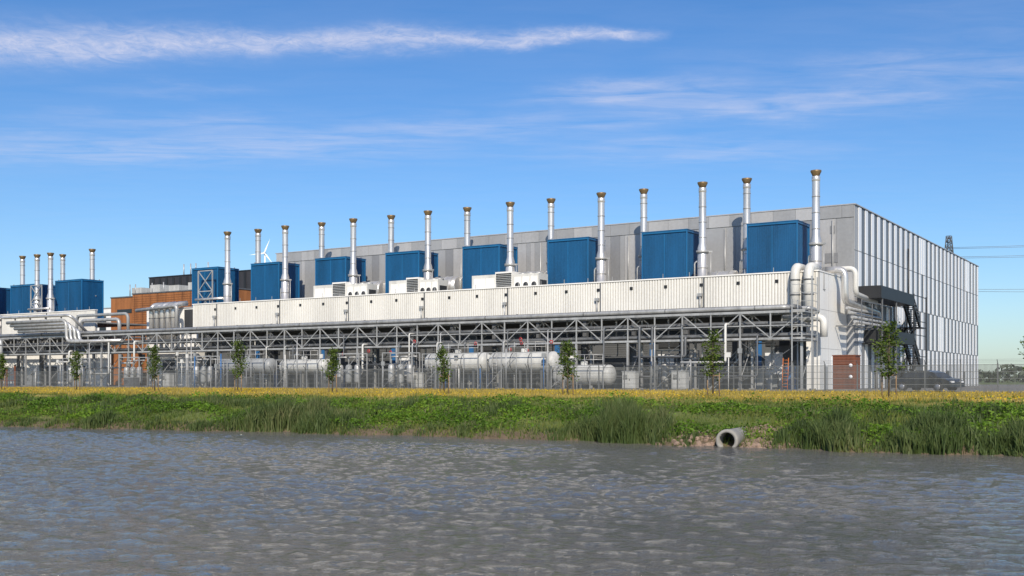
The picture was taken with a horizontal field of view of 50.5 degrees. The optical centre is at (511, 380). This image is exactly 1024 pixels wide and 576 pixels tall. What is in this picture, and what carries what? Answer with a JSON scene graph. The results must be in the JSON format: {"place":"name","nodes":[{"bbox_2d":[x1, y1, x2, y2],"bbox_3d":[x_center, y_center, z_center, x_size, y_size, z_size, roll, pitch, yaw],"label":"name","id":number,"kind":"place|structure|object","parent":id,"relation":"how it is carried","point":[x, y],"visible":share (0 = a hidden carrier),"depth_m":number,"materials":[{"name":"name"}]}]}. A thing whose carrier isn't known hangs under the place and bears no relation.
{"place":"outdoors","nodes":[
{"label":"outdoors","id":0,"kind":"place"},
{"bbox_2d":[97,307,110,370],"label":"white hall building","id":1,"kind":"structure","parent":0,"point":[107,310],"depth_m":217.52,"materials":[{"name":"metal"}]},
{"bbox_2d":[110,288,250,384],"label":"timber walls","id":2,"kind":"structure","parent":0,"point":[123,302],"depth_m":189.56,"materials":[{"name":"wood"}]},
{"bbox_2d":[117,291,191,379],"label":"windows and battens","id":3,"kind":"structure","parent":2,"relation":"attached to","point":[128,311],"depth_m":189.64,"materials":[{"name":"grey glass"}]},
{"bbox_2d":[129,282,191,295],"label":"roof plant","id":4,"kind":"object","parent":2,"relation":"on","point":[157,288],"visible":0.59,"depth_m":194.60,"materials":[{"name":"white paint"}]},
{"bbox_2d":[148,262,250,288],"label":"charcoal hall building","id":5,"kind":"structure","parent":0,"point":[244,279],"depth_m":214.64,"materials":[{"name":"black metal"}]},
{"bbox_2d":[0,426,1023,575],"bbox_3d":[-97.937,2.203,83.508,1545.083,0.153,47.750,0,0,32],"label":"water","id":6,"kind":"structure","parent":0,"point":[105,502],"depth_m":18.61,"materials":[{"name":"liquid"}]},
{"bbox_2d":[0,386,1023,404],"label":"yellow meadow","id":7,"kind":"structure","parent":0,"point":[464,392],"depth_m":68.90,"materials":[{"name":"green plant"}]},
{"bbox_2d":[0,380,1023,456],"bbox_3d":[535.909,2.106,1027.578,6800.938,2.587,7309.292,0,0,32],"label":"ground","id":8,"kind":"structure","parent":0,"point":[495,436],"depth_m":46.60,"materials":[{"name":"plant"}]},
{"bbox_2d":[0,352,8,389],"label":"sapling tree","id":9,"kind":"object","parent":8,"relation":"on","point":[3,367],"visible":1,"depth_m":96.37,"materials":[{"name":"green plant"}]},
{"bbox_2d":[4,354,108,385],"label":"white yard wall","id":10,"kind":"structure","parent":8,"relation":"on","point":[32,362],"depth_m":167.75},
{"bbox_2d":[3,337,109,385],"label":"ground floor bays","id":11,"kind":"object","parent":8,"relation":"on","point":[41,358],"visible":0.2,"depth_m":167.20,"materials":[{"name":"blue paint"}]},
{"bbox_2d":[5,322,146,340],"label":"roof deck","id":12,"kind":"structure","parent":11,"relation":"on","point":[105,324],"depth_m":166.78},
{"bbox_2d":[0,288,9,314],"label":"generator enclosure","id":13,"kind":"object","parent":12,"relation":"on","point":[4,300],"visible":0.37,"depth_m":179.87,"materials":[{"name":"metal"}]},
{"bbox_2d":[19,256,25,284],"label":"exhaust stack","id":14,"kind":"object","parent":12,"relation":"on","point":[22,270],"visible":0.4,"depth_m":177.39,"materials":[{"name":"silver metal"}]},
{"bbox_2d":[10,284,54,313],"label":"generator enclosure","id":15,"kind":"object","parent":12,"relation":"on","point":[19,298],"visible":0.52,"depth_m":173.82,"materials":[{"name":"metal"}]},
{"bbox_2d":[33,254,40,312],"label":"exhaust stack","id":16,"kind":"object","parent":12,"relation":"on","point":[37,271],"visible":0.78,"depth_m":169.98,"materials":[{"name":"silver metal"}]},
{"bbox_2d":[27,285,49,312],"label":"bracing frame","id":17,"kind":"object","parent":12,"relation":"on","point":[37,309],"visible":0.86,"depth_m":169.50,"materials":[{"name":"metal"}]},
{"bbox_2d":[0,307,96,333],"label":"ribbed parapet","id":18,"kind":"structure","parent":12,"relation":"on","point":[5,328],"depth_m":164.83,"materials":[{"name":"metal"}]},
{"bbox_2d":[46,253,54,311],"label":"exhaust stack","id":19,"kind":"object","parent":12,"relation":"on","point":[50,298],"visible":0.84,"depth_m":167.83,"materials":[{"name":"silver metal"}]},
{"bbox_2d":[59,254,65,279],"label":"exhaust stack","id":20,"kind":"object","parent":12,"relation":"on","point":[62,266],"visible":0.42,"depth_m":175.11,"materials":[{"name":"silver metal"}]},
{"bbox_2d":[55,279,103,317],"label":"generator enclosure","id":21,"kind":"object","parent":12,"relation":"on","point":[74,294],"visible":0.68,"depth_m":167.45,"materials":[{"name":"metal"}]},
{"bbox_2d":[89,249,95,295],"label":"exhaust stack","id":22,"kind":"object","parent":12,"relation":"on","point":[92,264],"visible":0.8,"depth_m":167.90,"materials":[{"name":"silver metal"}]},
{"bbox_2d":[62,358,90,386],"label":"filter skid","id":23,"kind":"object","parent":8,"relation":"on","point":[82,367],"visible":0.41,"depth_m":150.15,"materials":[{"name":"metal"}]},
{"bbox_2d":[67,349,85,389],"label":"sapling tree","id":24,"kind":"object","parent":8,"relation":"on","point":[75,362],"visible":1,"depth_m":90.62,"materials":[{"name":"green plant"}]},
{"bbox_2d":[123,377,139,385],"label":"equipment cabinet","id":25,"kind":"object","parent":8,"relation":"on","point":[131,381],"visible":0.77,"depth_m":139.99,"materials":[{"name":"metal"}]},
{"bbox_2d":[118,357,148,385],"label":"filter skid","id":26,"kind":"object","parent":8,"relation":"on","point":[139,368],"visible":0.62,"depth_m":143.63,"materials":[{"name":"metal"}]},
{"bbox_2d":[141,344,162,390],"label":"sapling tree","id":27,"kind":"object","parent":8,"relation":"on","point":[155,361],"visible":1,"depth_m":85.38,"materials":[{"name":"green plant"}]},
{"bbox_2d":[161,373,174,386],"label":"equipment cabinet","id":28,"kind":"object","parent":8,"relation":"on","point":[168,379],"visible":0.38,"depth_m":135.72,"materials":[{"name":"metal"}]},
{"bbox_2d":[147,307,204,386],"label":"service block building","id":29,"kind":"structure","parent":8,"relation":"on","point":[185,316],"depth_m":151.31,"materials":[{"name":"metal"}]},
{"bbox_2d":[135,301,187,339],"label":"ventilation ducts","id":30,"kind":"object","parent":29,"relation":"on","point":[157,317],"visible":0.79,"depth_m":150.94,"materials":[{"name":"silver metal"}]},
{"bbox_2d":[188,356,219,386],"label":"filter skid","id":31,"kind":"object","parent":8,"relation":"on","point":[210,377],"visible":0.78,"depth_m":136.41,"materials":[{"name":"metal"}]},
{"bbox_2d":[227,339,250,390],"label":"sapling tree","id":32,"kind":"object","parent":8,"relation":"on","point":[238,352],"visible":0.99,"depth_m":80.47,"materials":[{"name":"green plant"}]},
{"bbox_2d":[242,377,249,387],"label":"equipment cabinet","id":33,"kind":"object","parent":8,"relation":"on","point":[244,382],"visible":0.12,"depth_m":129.10,"materials":[{"name":"metal"}]},
{"bbox_2d":[215,350,277,386],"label":"storage tank","id":34,"kind":"object","parent":8,"relation":"on","point":[259,364],"visible":0.59,"depth_m":132.14,"materials":[{"name":"metal"}]},
{"bbox_2d":[295,336,302,387],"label":"street lamp","id":35,"kind":"object","parent":8,"relation":"on","point":[296,386],"visible":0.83,"depth_m":119.30,"materials":[{"name":"metal"}]},
{"bbox_2d":[276,350,328,387],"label":"storage tank","id":36,"kind":"object","parent":8,"relation":"on","point":[306,362],"visible":0.73,"depth_m":127.32,"materials":[{"name":"metal"}]},
{"bbox_2d":[323,377,338,386],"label":"equipment cabinet","id":37,"kind":"object","parent":8,"relation":"on","point":[330,385],"visible":0.49,"depth_m":121.85,"materials":[{"name":"metal"}]},
{"bbox_2d":[321,347,340,392],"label":"sapling tree","id":38,"kind":"object","parent":8,"relation":"on","point":[334,361],"visible":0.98,"depth_m":75.38,"materials":[{"name":"green plant"}]},
{"bbox_2d":[331,353,367,386],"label":"filter skid","id":39,"kind":"object","parent":8,"relation":"on","point":[349,366],"visible":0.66,"depth_m":123.31,"materials":[{"name":"metal"}]},
{"bbox_2d":[382,352,419,387],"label":"filter skid","id":40,"kind":"object","parent":8,"relation":"on","point":[391,366],"visible":0.74,"depth_m":119.48,"materials":[{"name":"metal"}]},
{"bbox_2d":[0,309,815,389],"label":"pipe rack","id":41,"kind":"object","parent":8,"relation":"on","point":[695,316],"visible":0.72,"depth_m":120.97,"materials":[{"name":"metal"}]},
{"bbox_2d":[0,304,816,389],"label":"process pipework","id":42,"kind":"object","parent":8,"relation":"on","point":[53,327],"visible":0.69,"depth_m":122.15,"materials":[{"name":"metal"}]},
{"bbox_2d":[414,372,425,387],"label":"equipment cabinet","id":43,"kind":"object","parent":8,"relation":"on","point":[420,379],"visible":0.47,"depth_m":118.90,"materials":[{"name":"metal"}]},
{"bbox_2d":[433,343,452,393],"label":"sapling tree","id":44,"kind":"object","parent":8,"relation":"on","point":[444,374],"visible":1,"depth_m":70.28,"materials":[{"name":"green plant"}]},
{"bbox_2d":[422,343,490,388],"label":"storage tank","id":45,"kind":"object","parent":8,"relation":"on","point":[471,360],"visible":0.71,"depth_m":114.47,"materials":[{"name":"metal"}]},
{"bbox_2d":[207,314,805,388],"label":"ground floor bays","id":46,"kind":"object","parent":8,"relation":"on","point":[764,351],"visible":0.25,"depth_m":118.44,"materials":[{"name":"grey paint"}]},
{"bbox_2d":[247,315,764,332],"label":"roof deck","id":47,"kind":"structure","parent":46,"relation":"on","point":[522,323],"depth_m":123.40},
{"bbox_2d":[194,270,223,303],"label":"bracing frame","id":48,"kind":"object","parent":47,"relation":"on","point":[198,299],"visible":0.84,"depth_m":148.88,"materials":[{"name":"metal"}]},
{"bbox_2d":[191,266,238,306],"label":"generator enclosure","id":49,"kind":"object","parent":47,"relation":"on","point":[218,279],"visible":0.61,"depth_m":151.31,"materials":[{"name":"metal"}]},
{"bbox_2d":[223,231,232,301],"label":"exhaust stack","id":50,"kind":"object","parent":47,"relation":"on","point":[227,283],"visible":0.88,"depth_m":146.87,"materials":[{"name":"silver metal"}]},
{"bbox_2d":[254,229,261,262],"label":"exhaust stack","id":51,"kind":"object","parent":47,"relation":"on","point":[257,245],"visible":0.43,"depth_m":148.68,"materials":[{"name":"silver metal"}]},
{"bbox_2d":[251,261,299,300],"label":"generator enclosure","id":52,"kind":"object","parent":47,"relation":"on","point":[265,281],"visible":0.63,"depth_m":145.21,"materials":[{"name":"metal"}]},
{"bbox_2d":[280,225,291,298],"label":"exhaust stack","id":53,"kind":"object","parent":47,"relation":"on","point":[284,288],"visible":0.74,"depth_m":141.14,"materials":[{"name":"silver metal"}]},
{"bbox_2d":[318,222,325,257],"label":"exhaust stack","id":54,"kind":"object","parent":47,"relation":"on","point":[321,239],"visible":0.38,"depth_m":142.42,"materials":[{"name":"silver metal"}]},
{"bbox_2d":[315,256,365,285],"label":"generator enclosure","id":55,"kind":"object","parent":47,"relation":"on","point":[329,270],"visible":0.36,"depth_m":138.98,"materials":[{"name":"metal"}]},
{"bbox_2d":[313,282,377,296],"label":"rooftop air handler","id":56,"kind":"object","parent":47,"relation":"on","point":[340,288],"visible":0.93,"depth_m":134.26,"materials":[{"name":"white paint"}]},
{"bbox_2d":[348,218,360,283],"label":"exhaust stack","id":57,"kind":"object","parent":47,"relation":"on","point":[353,275],"visible":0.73,"depth_m":134.94,"materials":[{"name":"silver metal"}]},
{"bbox_2d":[360,280,384,293],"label":"exhaust silencer","id":58,"kind":"object","parent":47,"relation":"on","point":[381,283],"visible":0.26,"depth_m":136.15,"materials":[{"name":"silver metal"}]},
{"bbox_2d":[384,215,394,292],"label":"exhaust stack","id":59,"kind":"object","parent":47,"relation":"on","point":[391,233],"visible":0.41,"depth_m":136.18,"materials":[{"name":"silver metal"}]},
{"bbox_2d":[385,250,438,292],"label":"generator enclosure","id":60,"kind":"object","parent":47,"relation":"on","point":[403,265],"visible":0.41,"depth_m":132.62,"materials":[{"name":"metal"}]},
{"bbox_2d":[389,277,447,292],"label":"rooftop air handler","id":61,"kind":"object","parent":47,"relation":"on","point":[418,284],"visible":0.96,"depth_m":128.25,"materials":[{"name":"white paint"}]},
{"bbox_2d":[422,210,433,278],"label":"exhaust stack","id":62,"kind":"object","parent":47,"relation":"on","point":[427,270],"visible":0.69,"depth_m":128.70,"materials":[{"name":"silver metal"}]},
{"bbox_2d":[435,276,460,289],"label":"exhaust silencer","id":63,"kind":"object","parent":47,"relation":"on","point":[453,281],"visible":0.24,"depth_m":129.77,"materials":[{"name":"silver metal"}]},
{"bbox_2d":[460,207,471,288],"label":"exhaust stack","id":64,"kind":"object","parent":47,"relation":"on","point":[467,215],"visible":0.38,"depth_m":129.94,"materials":[{"name":"silver metal"}]},
{"bbox_2d":[462,244,517,288],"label":"generator enclosure","id":65,"kind":"object","parent":47,"relation":"on","point":[479,260],"visible":0.39,"depth_m":126.28,"materials":[{"name":"metal"}]},
{"bbox_2d":[192,266,819,326],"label":"ribbed parapet","id":66,"kind":"structure","parent":47,"relation":"on","point":[753,289],"depth_m":119.62,"materials":[{"name":"metal"}]},
{"bbox_2d":[472,271,547,288],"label":"rooftop air handler","id":67,"kind":"object","parent":47,"relation":"on","point":[507,279],"visible":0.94,"depth_m":121.31,"materials":[{"name":"white paint"}]},
{"bbox_2d":[504,202,517,271],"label":"exhaust stack","id":68,"kind":"object","parent":47,"relation":"on","point":[510,264],"visible":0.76,"depth_m":122.47,"materials":[{"name":"silver metal"}]},
{"bbox_2d":[544,198,555,273],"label":"exhaust stack","id":69,"kind":"object","parent":47,"relation":"on","point":[551,205],"visible":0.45,"depth_m":123.66,"materials":[{"name":"silver metal"}]},
{"bbox_2d":[547,237,605,283],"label":"generator enclosure","id":70,"kind":"object","parent":47,"relation":"on","point":[571,260],"visible":0.51,"depth_m":119.89,"materials":[{"name":"metal"}]},
{"bbox_2d":[594,192,609,281],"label":"exhaust stack","id":71,"kind":"object","parent":47,"relation":"on","point":[601,258],"visible":0.88,"depth_m":116.23,"materials":[{"name":"silver metal"}]},
{"bbox_2d":[636,188,648,279],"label":"exhaust stack","id":72,"kind":"object","parent":47,"relation":"on","point":[643,209],"visible":0.56,"depth_m":117.44,"materials":[{"name":"silver metal"}]},
{"bbox_2d":[641,229,698,278],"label":"generator enclosure","id":73,"kind":"object","parent":47,"relation":"on","point":[669,254],"visible":0.56,"depth_m":113.74,"materials":[{"name":"metal"}]},
{"bbox_2d":[694,181,712,275],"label":"exhaust stack","id":74,"kind":"object","parent":47,"relation":"on","point":[702,251],"visible":0.81,"depth_m":110.01,"materials":[{"name":"silver metal"}]},
{"bbox_2d":[708,270,738,275],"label":"exhaust silencer","id":75,"kind":"object","parent":47,"relation":"on","point":[726,272],"visible":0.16,"depth_m":111.62,"materials":[{"name":"silver metal"}]},
{"bbox_2d":[739,178,751,273],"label":"exhaust stack","id":76,"kind":"object","parent":47,"relation":"on","point":[746,201],"visible":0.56,"depth_m":111.18,"materials":[{"name":"silver metal"}]},
{"bbox_2d":[746,220,809,273],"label":"generator enclosure","id":77,"kind":"object","parent":47,"relation":"on","point":[780,246],"visible":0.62,"depth_m":107.60,"materials":[{"name":"metal"}]},
{"bbox_2d":[808,169,825,289],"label":"exhaust stack","id":78,"kind":"object","parent":47,"relation":"on","point":[816,243],"visible":0.83,"depth_m":103.79,"materials":[{"name":"silver metal"}]},
{"bbox_2d":[0,359,1023,391],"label":"perimeter fence","id":79,"kind":"object","parent":8,"relation":"on","point":[766,378],"visible":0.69,"depth_m":97.38,"materials":[{"name":"metal"}]},
{"bbox_2d":[0,390,1023,457],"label":"bank vegetation","id":80,"kind":"object","parent":8,"relation":"on","point":[933,430],"visible":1,"depth_m":42.52,"materials":[{"name":"green plant"}]},
{"bbox_2d":[486,341,560,388],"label":"storage tank","id":81,"kind":"object","parent":8,"relation":"on","point":[522,358],"visible":0.69,"depth_m":110.54,"materials":[{"name":"metal"}]},
{"bbox_2d":[547,328,553,389],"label":"street lamp","id":82,"kind":"object","parent":8,"relation":"on","point":[548,360],"visible":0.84,"depth_m":102.11,"materials":[{"name":"metal"}]},
{"bbox_2d":[275,203,853,354],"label":"front cladding panels","id":83,"kind":"object","parent":8,"relation":"on","point":[724,245],"visible":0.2,"depth_m":123.64,"materials":[{"name":"metal"}]},
{"bbox_2d":[555,339,581,394],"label":"sapling tree","id":84,"kind":"object","parent":8,"relation":"on","point":[566,346],"visible":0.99,"depth_m":65.42,"materials":[{"name":"green plant"}]},
{"bbox_2d":[551,354,615,388],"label":"storage tank","id":85,"kind":"object","parent":8,"relation":"on","point":[584,363],"visible":0.56,"depth_m":106.20,"materials":[{"name":"metal"}]},
{"bbox_2d":[622,371,639,388],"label":"equipment cabinet","id":86,"kind":"object","parent":8,"relation":"on","point":[633,379],"visible":0.66,"depth_m":104.01,"materials":[{"name":"metal"}]},
{"bbox_2d":[294,217,976,388],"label":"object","id":87,"kind":"structure","parent":8,"relation":"on","point":[737,226],"depth_m":130.21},
{"bbox_2d":[653,325,659,389],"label":"street lamp","id":88,"kind":"object","parent":8,"relation":"on","point":[654,387],"visible":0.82,"depth_m":96.20,"materials":[{"name":"metal"}]},
{"bbox_2d":[655,349,698,388],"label":"filter skid","id":89,"kind":"object","parent":8,"relation":"on","point":[667,369],"visible":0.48,"depth_m":110.02,"materials":[{"name":"metal"}]},
{"bbox_2d":[672,370,689,389],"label":"equipment cabinet","id":90,"kind":"object","parent":8,"relation":"on","point":[681,379],"visible":0.66,"depth_m":99.29,"materials":[{"name":"metal"}]},
{"bbox_2d":[698,328,724,395],"bbox_3d":[11.087,-0.996,60.490,1.642,3.992,1.498,0,0,32],"label":"sapling tree","id":91,"kind":"object","parent":8,"relation":"on","point":[713,339],"visible":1,"depth_m":60.40,"materials":[{"name":"green plant"}]},
{"bbox_2d":[655,424,789,448],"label":"rubble stones","id":92,"kind":"object","parent":8,"relation":"on","point":[756,444],"visible":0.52,"depth_m":36.31,"materials":[{"name":"stone"}]},
{"bbox_2d":[716,427,745,446],"bbox_3d":[7.684,2.000,37.141,0.760,0.760,2.950,0,0,24],"label":"culvert pipe","id":93,"kind":"object","parent":8,"relation":"on","point":[736,435],"visible":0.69,"depth_m":35.95,"materials":[{"name":"concrete"}]},
{"bbox_2d":[714,332,775,388],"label":"steel stairs","id":94,"kind":"structure","parent":8,"relation":"on","point":[737,360],"depth_m":105.86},
{"bbox_2d":[782,358,788,388],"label":"orange ladder","id":95,"kind":"object","parent":8,"relation":"on","point":[785,373],"visible":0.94,"depth_m":97.80,"materials":[{"name":"metal"}]},
{"bbox_2d":[791,276,817,389],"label":"access tower","id":96,"kind":"structure","parent":8,"relation":"on","point":[811,317],"depth_m":97.70,"materials":[{"name":"metal"}]},
{"bbox_2d":[806,270,846,389],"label":"white end wall","id":97,"kind":"structure","parent":8,"relation":"on","point":[833,310],"depth_m":104.86,"materials":[{"name":"metal"}]},
{"bbox_2d":[783,262,891,388],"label":"ventilation ducts","id":98,"kind":"object","parent":97,"relation":"attached to","point":[809,268],"visible":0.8,"depth_m":105.47,"materials":[{"name":"metal"}]},
{"bbox_2d":[832,355,860,389],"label":"utility kiosk","id":99,"kind":"object","parent":8,"relation":"on","point":[839,361],"visible":0.69,"depth_m":96.96,"materials":[{"name":"brick"}]},
{"bbox_2d":[870,320,906,397],"bbox_3d":[19.162,-1.058,55.304,2.091,4.116,1.831,0,0,-32],"label":"sapling tree","id":100,"kind":"object","parent":8,"relation":"on","point":[888,328],"visible":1,"depth_m":55.28,"materials":[{"name":"green plant"}]},
{"bbox_2d":[858,285,926,377],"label":"fire escape","id":101,"kind":"object","parent":8,"relation":"on","point":[885,295],"visible":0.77,"depth_m":119.39,"materials":[{"name":"black metal"}]},
{"bbox_2d":[854,203,978,388],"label":"side cladding panels","id":102,"kind":"object","parent":8,"relation":"on","point":[879,237],"visible":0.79,"depth_m":136.60,"materials":[{"name":"metal"}]},
{"bbox_2d":[880,249,963,380],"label":"doors and conduit","id":103,"kind":"structure","parent":102,"relation":"attached to","point":[920,368],"depth_m":128.89,"materials":[{"name":"black metal"}]},
{"bbox_2d":[891,371,963,391],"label":"parked car","id":104,"kind":"object","parent":8,"relation":"on","point":[911,374],"visible":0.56,"depth_m":84.24,"materials":[{"name":"paint"}]},
{"bbox_2d":[945,235,953,252],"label":"transmission pylon","id":105,"kind":"object","parent":8,"relation":"on","point":[948,244],"visible":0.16,"depth_m":399.68,"materials":[{"name":"metal"}]},
{"bbox_2d":[946,245,1023,291],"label":"power lines","id":106,"kind":"object","parent":105,"relation":"hanging from","point":[988,257],"visible":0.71,"depth_m":388.06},
{"bbox_2d":[980,365,1023,382],"bbox_3d":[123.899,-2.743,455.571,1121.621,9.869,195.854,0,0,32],"label":"distant trees","id":107,"kind":"object","parent":8,"relation":"on","point":[1000,374],"depth_m":396.82,"materials":[{"name":"green plant"}]},
{"bbox_2d":[0,0,1023,379],"label":"sky","id":108,"kind":"structure","parent":0,"point":[137,133],"materials":[{"name":"blue"}]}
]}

